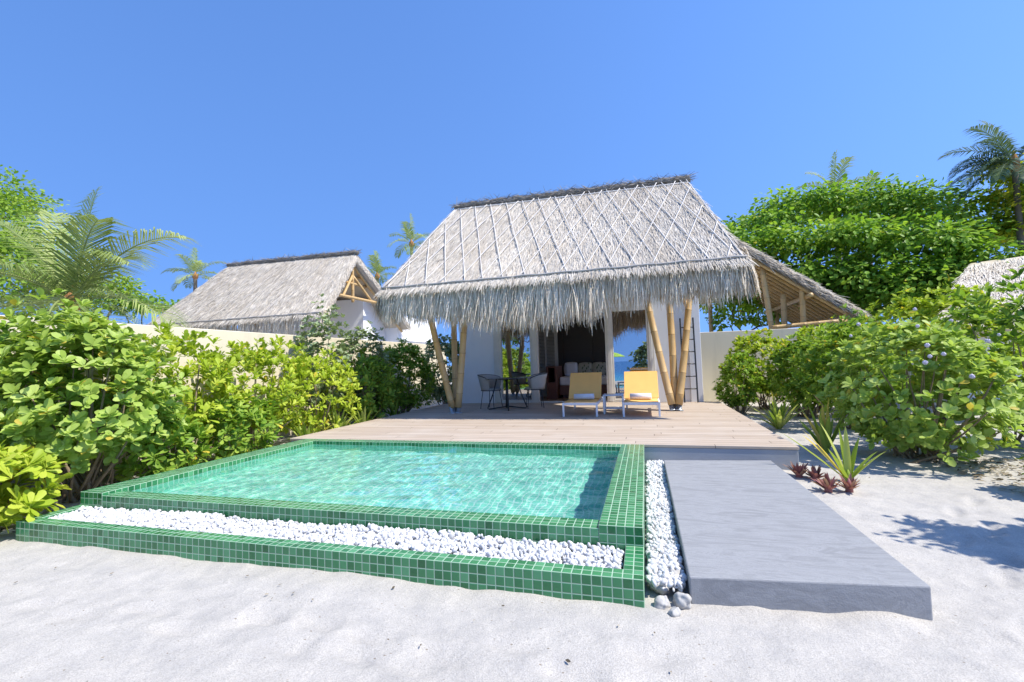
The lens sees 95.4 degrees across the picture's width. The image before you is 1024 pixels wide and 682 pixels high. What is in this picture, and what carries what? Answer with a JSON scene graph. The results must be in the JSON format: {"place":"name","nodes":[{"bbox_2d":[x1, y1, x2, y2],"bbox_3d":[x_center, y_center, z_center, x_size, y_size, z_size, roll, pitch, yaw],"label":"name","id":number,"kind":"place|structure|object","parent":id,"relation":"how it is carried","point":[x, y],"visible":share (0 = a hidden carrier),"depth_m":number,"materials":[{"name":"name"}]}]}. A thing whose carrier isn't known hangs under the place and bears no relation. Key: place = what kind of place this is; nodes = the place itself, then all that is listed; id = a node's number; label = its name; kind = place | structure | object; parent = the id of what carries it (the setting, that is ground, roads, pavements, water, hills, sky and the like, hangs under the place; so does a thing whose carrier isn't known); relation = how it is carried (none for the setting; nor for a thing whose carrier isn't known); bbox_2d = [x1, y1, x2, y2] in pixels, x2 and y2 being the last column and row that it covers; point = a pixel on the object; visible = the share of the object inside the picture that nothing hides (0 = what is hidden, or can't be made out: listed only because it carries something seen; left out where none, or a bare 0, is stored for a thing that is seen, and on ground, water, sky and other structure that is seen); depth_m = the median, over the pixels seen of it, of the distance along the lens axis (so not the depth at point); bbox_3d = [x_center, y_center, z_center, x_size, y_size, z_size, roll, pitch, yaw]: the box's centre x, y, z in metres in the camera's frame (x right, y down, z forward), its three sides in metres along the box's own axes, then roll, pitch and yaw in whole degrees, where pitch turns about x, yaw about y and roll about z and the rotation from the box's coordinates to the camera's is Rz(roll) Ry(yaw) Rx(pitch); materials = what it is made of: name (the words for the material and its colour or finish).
{"place":"outdoors","nodes":[
{"label":"outdoors","id":0,"kind":"place"},
{"bbox_2d":[14,431,1008,681],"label":"sand debris","id":1,"kind":"object","parent":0,"point":[567,660],"visible":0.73,"depth_m":2.54,"materials":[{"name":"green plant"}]},
{"bbox_2d":[0,366,1023,681],"bbox_3d":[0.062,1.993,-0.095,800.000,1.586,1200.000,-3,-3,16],"label":"sand","id":2,"kind":"structure","parent":0,"point":[952,538],"depth_m":2.28,"materials":[{"name":"white sand"}]},
{"bbox_2d":[0,439,73,532],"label":"shrub","id":3,"kind":"object","parent":2,"relation":"on","point":[23,500],"visible":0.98,"depth_m":3.81,"materials":[{"name":"green plant"}]},
{"bbox_2d":[0,311,89,502],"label":"shrub","id":4,"kind":"object","parent":2,"relation":"on","point":[45,371],"visible":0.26,"depth_m":4.65,"materials":[{"name":"green plant"}]},
{"bbox_2d":[3,323,134,485],"bbox_3d":[-4.965,0.702,5.446,1.142,1.981,1.398,-3,-3,16],"label":"shrub","id":5,"kind":"object","parent":2,"relation":"on","point":[100,395],"visible":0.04,"depth_m":5.18,"materials":[{"name":"green plant"}]},
{"bbox_2d":[0,164,148,319],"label":"broad tree","id":6,"kind":"object","parent":2,"relation":"on","point":[11,207],"visible":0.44,"depth_m":18.80,"materials":[{"name":"green plant"}]},
{"bbox_2d":[0,288,192,503],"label":"shrub","id":7,"kind":"object","parent":2,"relation":"on","point":[80,442],"visible":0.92,"depth_m":4.49,"materials":[{"name":"green plant"}]},
{"bbox_2d":[0,186,196,327],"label":"coconut palm","id":8,"kind":"object","parent":2,"relation":"on","point":[70,280],"visible":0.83,"depth_m":11.27,"materials":[{"name":"green plant"}]},
{"bbox_2d":[0,454,214,533],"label":"leaf litter","id":9,"kind":"object","parent":2,"relation":"on","point":[13,530],"visible":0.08,"depth_m":4.62,"materials":[{"name":"brown plant"}]},
{"bbox_2d":[94,290,179,324],"bbox_3d":[-14.630,0.397,18.168,3.790,4.565,1.798,-3,-3,16],"label":"broad tree","id":10,"kind":"object","parent":2,"relation":"on","point":[131,306],"visible":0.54,"depth_m":17.94,"materials":[{"name":"green plant"}]},
{"bbox_2d":[103,413,216,481],"bbox_3d":[-3.923,1.214,5.253,0.830,0.887,1.042,-3,-3,16],"label":"shrub","id":11,"kind":"object","parent":2,"relation":"on","point":[169,460],"visible":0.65,"depth_m":5.15,"materials":[{"name":"green plant"}]},
{"bbox_2d":[87,319,252,467],"bbox_3d":[-4.372,0.717,5.999,1.823,1.980,1.672,-3,-3,16],"label":"shrub","id":12,"kind":"object","parent":2,"relation":"on","point":[213,359],"visible":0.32,"depth_m":5.90,"materials":[{"name":"green plant"}]},
{"bbox_2d":[161,247,222,291],"bbox_3d":[-26.339,-1.929,38.833,4.788,11.878,4.328,-3,-3,16],"label":"coconut palm","id":13,"kind":"object","parent":2,"relation":"on","point":[196,263],"visible":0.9,"depth_m":38.82,"materials":[{"name":"green plant"}]},
{"bbox_2d":[0,315,446,489],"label":"garden wall","id":14,"kind":"structure","parent":2,"relation":"on","point":[225,336],"depth_m":7.85,"materials":[{"name":"beige paint"}]},
{"bbox_2d":[194,392,282,462],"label":"shrub","id":15,"kind":"object","parent":2,"relation":"on","point":[230,445],"visible":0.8,"depth_m":6.07,"materials":[{"name":"green plant"}]},
{"bbox_2d":[190,334,321,449],"bbox_3d":[-4.041,0.815,7.151,1.857,1.873,1.770,-3,-3,16],"label":"shrub","id":16,"kind":"object","parent":2,"relation":"on","point":[250,360],"visible":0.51,"depth_m":7.06,"materials":[{"name":"green plant"}]},
{"bbox_2d":[146,247,435,343],"bbox_3d":[-7.268,-0.335,17.496,6.817,5.382,8.495,-3,-3,16],"label":"thatched villa","id":17,"kind":"object","parent":2,"relation":"on","point":[277,295],"visible":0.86,"depth_m":15.06,"materials":[{"name":"plant"}]},
{"bbox_2d":[284,414,329,439],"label":"spider lily","id":18,"kind":"object","parent":2,"relation":"on","point":[302,431],"visible":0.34,"depth_m":7.45,"materials":[{"name":"green plant"}]},
{"bbox_2d":[253,342,362,435],"bbox_3d":[-3.556,0.901,8.209,1.690,1.764,1.823,-3,-3,16],"label":"shrub","id":19,"kind":"object","parent":2,"relation":"on","point":[316,417],"visible":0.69,"depth_m":8.08,"materials":[{"name":"green plant"}]},
{"bbox_2d":[287,293,356,427],"bbox_3d":[-3.663,0.443,9.111,1.306,2.769,1.353,-3,-3,16],"label":"shrub","id":20,"kind":"object","parent":2,"relation":"on","point":[321,387],"visible":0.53,"depth_m":9.06,"materials":[{"name":"green plant"}]},
{"bbox_2d":[16,439,644,607],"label":"swimming pool","id":21,"kind":"structure","parent":2,"relation":"on","point":[620,524],"depth_m":3.11,"materials":[{"name":"green tile"}]},
{"bbox_2d":[132,444,618,519],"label":"pool water","id":22,"kind":"structure","parent":21,"relation":"in","point":[568,483],"depth_m":4.34,"materials":[{"name":"teal liquid"}]},
{"bbox_2d":[50,506,624,568],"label":"white pebbles","id":23,"kind":"object","parent":2,"relation":"on","point":[452,542],"visible":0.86,"depth_m":3.08,"materials":[{"name":"white gravel"}]},
{"bbox_2d":[316,407,364,429],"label":"spider lily","id":24,"kind":"object","parent":2,"relation":"on","point":[343,423],"visible":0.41,"depth_m":8.27,"materials":[{"name":"green plant"}]},
{"bbox_2d":[332,320,395,401],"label":"shrub","id":25,"kind":"object","parent":2,"relation":"on","point":[353,344],"visible":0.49,"depth_m":10.23,"materials":[{"name":"green plant"}]},
{"bbox_2d":[349,404,387,424],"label":"spider lily","id":26,"kind":"object","parent":2,"relation":"on","point":[362,415],"visible":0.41,"depth_m":9.01,"materials":[{"name":"green plant"}]},
{"bbox_2d":[336,346,401,420],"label":"shrub","id":27,"kind":"object","parent":2,"relation":"on","point":[386,396],"visible":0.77,"depth_m":9.68,"materials":[{"name":"green plant"}]},
{"bbox_2d":[365,250,395,285],"bbox_3d":[-11.123,-2.036,38.674,4.075,11.128,4.245,-3,-3,25],"label":"coconut palm","id":28,"kind":"object","parent":2,"relation":"on","point":[377,266],"visible":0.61,"depth_m":38.41,"materials":[{"name":"green plant"}]},
{"bbox_2d":[383,397,409,416],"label":"spider lily","id":29,"kind":"object","parent":2,"relation":"on","point":[392,412],"visible":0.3,"depth_m":10.28,"materials":[{"name":"green plant"}]},
{"bbox_2d":[376,338,437,413],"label":"shrub","id":30,"kind":"object","parent":2,"relation":"on","point":[408,400],"visible":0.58,"depth_m":11.26,"materials":[{"name":"green plant"}]},
{"bbox_2d":[386,214,429,258],"bbox_3d":[-7.476,-3.306,35.629,3.915,13.148,3.832,-2,-3,-2],"label":"coconut palm","id":31,"kind":"object","parent":2,"relation":"on","point":[409,233],"visible":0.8,"depth_m":35.43,"materials":[{"name":"green plant"}]},
{"bbox_2d":[419,333,459,404],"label":"shrub","id":32,"kind":"object","parent":2,"relation":"on","point":[438,394],"visible":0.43,"depth_m":12.77,"materials":[{"name":"green plant"}]},
{"bbox_2d":[291,441,798,469],"bbox_3d":[0.700,1.587,8.623,6.597,0.326,5.608,-3,-3,16],"label":"deck base","id":33,"kind":"object","parent":2,"relation":"on","point":[779,458],"visible":0.19,"depth_m":5.24,"materials":[{"name":"concrete"}]},
{"bbox_2d":[290,401,798,449],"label":"deck","id":34,"kind":"structure","parent":33,"relation":"on","point":[717,424],"depth_m":7.20,"materials":[{"name":"brown wood"}]},
{"bbox_2d":[477,374,502,408],"bbox_3d":[-0.499,1.135,10.537,0.547,0.766,0.621,-3,-3,31],"label":"garden chair","id":35,"kind":"object","parent":34,"relation":"on","point":[487,384],"visible":0.92,"depth_m":10.46,"materials":[{"name":"grey wicker"}]},
{"bbox_2d":[485,377,527,410],"bbox_3d":[-0.108,1.147,10.207,0.950,0.690,0.950,-3,-3,16],"label":"dining table","id":36,"kind":"object","parent":34,"relation":"on","point":[506,379],"visible":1,"depth_m":10.17,"materials":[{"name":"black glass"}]},
{"bbox_2d":[524,373,546,405],"bbox_3d":[0.536,1.095,10.381,0.547,0.766,0.621,-2,-3,-4],"label":"garden chair","id":37,"kind":"object","parent":34,"relation":"on","point":[537,381],"visible":0.98,"depth_m":10.18,"materials":[{"name":"grey fabric"}]},
{"bbox_2d":[562,372,602,416],"bbox_3d":[1.418,1.008,9.100,0.636,0.763,1.520,-3,-3,16],"label":"sun lounger","id":38,"kind":"object","parent":34,"relation":"on","point":[586,383],"visible":0.84,"depth_m":9.22,"materials":[{"name":"yellow fabric"}]},
{"bbox_2d":[574,394,593,399],"bbox_3d":[1.385,1.068,8.955,0.380,0.109,0.115,-2,-3,14],"label":"rolled towel","id":39,"kind":"object","parent":38,"relation":"on","point":[582,396],"visible":1,"depth_m":8.91,"materials":[{"name":"white fabric"}]},
{"bbox_2d":[603,393,623,413],"bbox_3d":[1.915,1.178,8.753,0.380,0.360,0.340,-3,-3,16],"label":"side table","id":40,"kind":"object","parent":34,"relation":"on","point":[604,399],"visible":0.84,"depth_m":8.64,"materials":[{"name":"white metal"}]},
{"bbox_2d":[622,371,660,416],"bbox_3d":[2.441,0.962,8.809,0.636,0.763,1.520,-3,-3,16],"label":"sun lounger","id":41,"kind":"object","parent":34,"relation":"on","point":[640,381],"visible":0.99,"depth_m":8.93,"materials":[{"name":"yellow fabric"}]},
{"bbox_2d":[630,393,651,398],"bbox_3d":[2.383,1.022,8.630,0.380,0.109,0.115,-3,-3,21],"label":"rolled towel","id":42,"kind":"object","parent":41,"relation":"on","point":[640,396],"visible":1,"depth_m":8.59,"materials":[{"name":"white fabric"}]},
{"bbox_2d":[679,317,698,402],"bbox_3d":[3.955,0.415,10.424,0.307,1.894,0.259,-3,-3,16],"label":"ladder","id":43,"kind":"object","parent":34,"relation":"on","point":[694,351],"visible":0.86,"depth_m":10.40,"materials":[{"name":"brown wood"}]},
{"bbox_2d":[371,172,760,412],"bbox_3d":[1.644,-0.916,11.998,6.892,5.465,8.508,-3,-3,16],"label":"thatched villa","id":44,"kind":"object","parent":2,"relation":"on","point":[626,273],"visible":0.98,"depth_m":9.09,"materials":[{"name":"plant"}]},
{"bbox_2d":[546,365,632,398],"bbox_3d":[2.045,1.134,13.399,2.669,0.880,1.190,-1,-3,-19],"label":"cabinet","id":45,"kind":"object","parent":44,"relation":"on","point":[554,374],"visible":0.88,"depth_m":12.63,"materials":[{"name":"red wood"}]},
{"bbox_2d":[559,374,623,397],"bbox_3d":[2.369,1.253,12.960,1.930,0.580,1.100,-3,-3,16],"label":"daybed","id":46,"kind":"object","parent":44,"relation":"on","point":[564,386],"visible":0.41,"depth_m":12.38,"materials":[{"name":"red wood"}]},
{"bbox_2d":[564,362,577,375],"bbox_3d":[1.693,0.804,13.379,0.400,0.420,0.150,-2,-23,11],"label":"pillow","id":47,"kind":"object","parent":46,"relation":"on","point":[570,368],"visible":0.89,"depth_m":13.32,"materials":[{"name":"white fabric"}]},
{"bbox_2d":[578,362,591,372],"bbox_3d":[2.091,0.798,13.318,0.420,0.400,0.150,-3,-23,19],"label":"pillow","id":48,"kind":"object","parent":46,"relation":"on","point":[584,367],"visible":0.77,"depth_m":13.26,"materials":[{"name":"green fabric"}]},
{"bbox_2d":[592,362,605,374],"bbox_3d":[2.476,0.781,13.208,0.420,0.400,0.150,-2,-23,12],"label":"pillow","id":49,"kind":"object","parent":46,"relation":"on","point":[598,366],"visible":0.81,"depth_m":13.15,"materials":[{"name":"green fabric"}]},
{"bbox_2d":[647,583,670,594],"bbox_3d":[0.793,1.317,2.499,0.120,0.089,0.105,-4,-4,44],"label":"rock","id":50,"kind":"object","parent":2,"relation":"on","point":[659,590],"visible":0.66,"depth_m":2.46,"materials":[{"name":"stone"}]},
{"bbox_2d":[654,595,670,609],"bbox_3d":[0.761,1.343,2.366,0.081,0.099,0.070,0,-4,-39],"label":"rock","id":51,"kind":"object","parent":2,"relation":"on","point":[661,602],"visible":0.76,"depth_m":2.35,"materials":[{"name":"stone"}]},
{"bbox_2d":[645,460,687,592],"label":"white gravel","id":52,"kind":"structure","parent":2,"relation":"on","point":[663,546],"depth_m":3.13,"materials":[{"name":"white gravel"}]},
{"bbox_2d":[668,606,680,616],"bbox_3d":[0.800,1.347,2.290,0.064,0.080,0.054,-1,-1,-32],"label":"rock","id":53,"kind":"object","parent":2,"relation":"on","point":[673,611],"visible":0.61,"depth_m":2.27,"materials":[{"name":"stone"}]},
{"bbox_2d":[669,568,685,582],"bbox_3d":[0.911,1.304,2.579,0.090,0.088,0.113,-2,-3,-3],"label":"rock","id":54,"kind":"object","parent":2,"relation":"on","point":[676,572],"visible":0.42,"depth_m":2.55,"materials":[{"name":"stone"}]},
{"bbox_2d":[673,592,691,609],"bbox_3d":[0.863,1.324,2.362,0.080,0.098,0.084,-2,-3,0],"label":"rock","id":55,"kind":"object","parent":2,"relation":"on","point":[681,600],"visible":0.85,"depth_m":2.33,"materials":[{"name":"stone"}]},
{"bbox_2d":[712,350,764,413],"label":"shrub","id":56,"kind":"object","parent":2,"relation":"on","point":[745,396],"visible":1,"depth_m":10.22,"materials":[{"name":"green plant"}]},
{"bbox_2d":[705,293,791,331],"bbox_3d":[8.862,-0.262,17.383,3.643,4.386,3.101,-3,-3,16],"label":"broad tree","id":57,"kind":"object","parent":2,"relation":"on","point":[744,321],"visible":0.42,"depth_m":16.92,"materials":[{"name":"green plant"}]},
{"bbox_2d":[720,327,796,409],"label":"shrub","id":58,"kind":"object","parent":2,"relation":"on","point":[765,342],"visible":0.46,"depth_m":10.87,"materials":[{"name":"green plant"}]},
{"bbox_2d":[748,393,805,428],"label":"strap plant","id":59,"kind":"object","parent":2,"relation":"on","point":[778,421],"visible":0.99,"depth_m":7.69,"materials":[{"name":"green plant"}]},
{"bbox_2d":[708,231,870,331],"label":"bamboo pavilion","id":60,"kind":"structure","parent":2,"relation":"on","point":[784,290],"depth_m":13.18,"materials":[{"name":"wood"}]},
{"bbox_2d":[783,461,809,477],"bbox_3d":[2.910,1.322,4.766,0.272,0.191,0.231,0,-3,-33],"label":"bromeliad","id":61,"kind":"object","parent":2,"relation":"on","point":[797,470],"visible":1,"depth_m":4.73,"materials":[{"name":"red plant"}]},
{"bbox_2d":[664,460,932,620],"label":"walkway","id":62,"kind":"structure","parent":2,"relation":"on","point":[768,534],"depth_m":2.67,"materials":[{"name":"concrete"}]},
{"bbox_2d":[763,331,841,417],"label":"shrub","id":63,"kind":"object","parent":2,"relation":"on","point":[794,397],"visible":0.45,"depth_m":9.30,"materials":[{"name":"green plant"}]},
{"bbox_2d":[700,323,927,402],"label":"garden wall","id":64,"kind":"structure","parent":2,"relation":"on","point":[715,346],"depth_m":12.78,"materials":[{"name":"beige paint"}]},
{"bbox_2d":[805,465,824,480],"bbox_3d":[3.019,1.322,4.665,0.238,0.175,0.250,0,-3,-38],"label":"bromeliad","id":65,"kind":"object","parent":2,"relation":"on","point":[814,473],"visible":0.88,"depth_m":4.65,"materials":[{"name":"red plant"}]},
{"bbox_2d":[775,323,862,409],"bbox_3d":[6.878,0.575,10.405,1.879,1.982,1.629,-3,-3,16],"label":"shrub","id":66,"kind":"object","parent":2,"relation":"on","point":[804,329],"visible":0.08,"depth_m":10.41,"materials":[{"name":"green plant"}]},
{"bbox_2d":[798,399,849,453],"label":"strap plant","id":67,"kind":"object","parent":2,"relation":"on","point":[820,438],"visible":0.86,"depth_m":5.80,"materials":[{"name":"green plant"}]},
{"bbox_2d":[811,473,843,492],"bbox_3d":[2.877,1.291,4.283,0.288,0.210,0.300,-3,-3,16],"label":"bromeliad","id":68,"kind":"object","parent":2,"relation":"on","point":[826,483],"visible":0.99,"depth_m":4.23,"materials":[{"name":"red plant"}]},
{"bbox_2d":[795,150,874,261],"bbox_3d":[15.827,-3.714,22.715,3.730,11.286,3.509,-3,-3,16],"label":"coconut palm","id":69,"kind":"object","parent":2,"relation":"on","point":[837,172],"visible":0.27,"depth_m":22.39,"materials":[{"name":"green plant"}]},
{"bbox_2d":[784,423,885,481],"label":"strap plant","id":70,"kind":"object","parent":2,"relation":"on","point":[846,469],"visible":0.85,"depth_m":4.60,"materials":[{"name":"green plant"}]},
{"bbox_2d":[835,473,859,492],"bbox_3d":[3.040,1.299,4.244,0.260,0.179,0.244,0,-3,-37],"label":"bromeliad","id":71,"kind":"object","parent":2,"relation":"on","point":[850,484],"visible":0.97,"depth_m":4.24,"materials":[{"name":"red plant"}]},
{"bbox_2d":[787,314,908,428],"bbox_3d":[5.534,0.522,7.743,1.756,1.914,1.833,-3,-3,16],"label":"shrub","id":72,"kind":"object","parent":2,"relation":"on","point":[811,362],"visible":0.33,"depth_m":7.66,"materials":[{"name":"green plant"}]},
{"bbox_2d":[825,303,890,380],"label":"shrub","id":73,"kind":"object","parent":2,"relation":"on","point":[853,312],"visible":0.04,"depth_m":10.15,"materials":[{"name":"green plant"}]},
{"bbox_2d":[699,170,1023,324],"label":"broad tree","id":74,"kind":"object","parent":2,"relation":"on","point":[944,259],"visible":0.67,"depth_m":13.88,"materials":[{"name":"green plant"}]},
{"bbox_2d":[842,169,898,321],"bbox_3d":[17.836,-3.338,23.066,2.594,10.444,2.677,0,-4,-39],"label":"coconut palm","id":75,"kind":"object","parent":2,"relation":"on","point":[877,174],"visible":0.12,"depth_m":22.92,"materials":[{"name":"green plant"}]},
{"bbox_2d":[815,308,1023,466],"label":"shrub","id":76,"kind":"object","parent":2,"relation":"on","point":[927,432],"visible":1,"depth_m":5.08,"materials":[{"name":"green plant"}]},
{"bbox_2d":[848,283,1023,419],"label":"shrub","id":77,"kind":"object","parent":2,"relation":"on","point":[927,310],"visible":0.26,"depth_m":8.34,"materials":[{"name":"green plant"}]},
{"bbox_2d":[909,256,1023,406],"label":"thatched villa","id":78,"kind":"object","parent":2,"relation":"on","point":[991,272],"visible":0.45,"depth_m":11.24,"materials":[{"name":"plant"}]},
{"bbox_2d":[917,456,1023,492],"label":"leaf litter","id":79,"kind":"object","parent":2,"relation":"on","point":[1003,470],"visible":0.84,"depth_m":4.76,"materials":[{"name":"brown plant"}]},
{"bbox_2d":[928,265,1023,445],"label":"shrub","id":80,"kind":"object","parent":2,"relation":"on","point":[978,317],"visible":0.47,"depth_m":5.96,"materials":[{"name":"green plant"}]},
{"bbox_2d":[938,120,1023,256],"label":"coconut palm","id":81,"kind":"object","parent":2,"relation":"on","point":[1013,161],"visible":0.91,"depth_m":13.21,"materials":[{"name":"green plant"}]},
{"bbox_2d":[966,153,1023,252],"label":"broad tree","id":82,"kind":"object","parent":2,"relation":"on","point":[1009,190],"visible":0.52,"depth_m":13.59,"materials":[{"name":"green plant"}]},
{"bbox_2d":[1011,446,1023,474],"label":"shrub","id":83,"kind":"object","parent":2,"relation":"on","point":[1022,457],"visible":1,"depth_m":4.04,"materials":[{"name":"green plant"}]},
{"bbox_2d":[0,0,1023,365],"label":"sky","id":84,"kind":"structure","parent":0,"point":[242,130],"materials":[{"name":"blue"}]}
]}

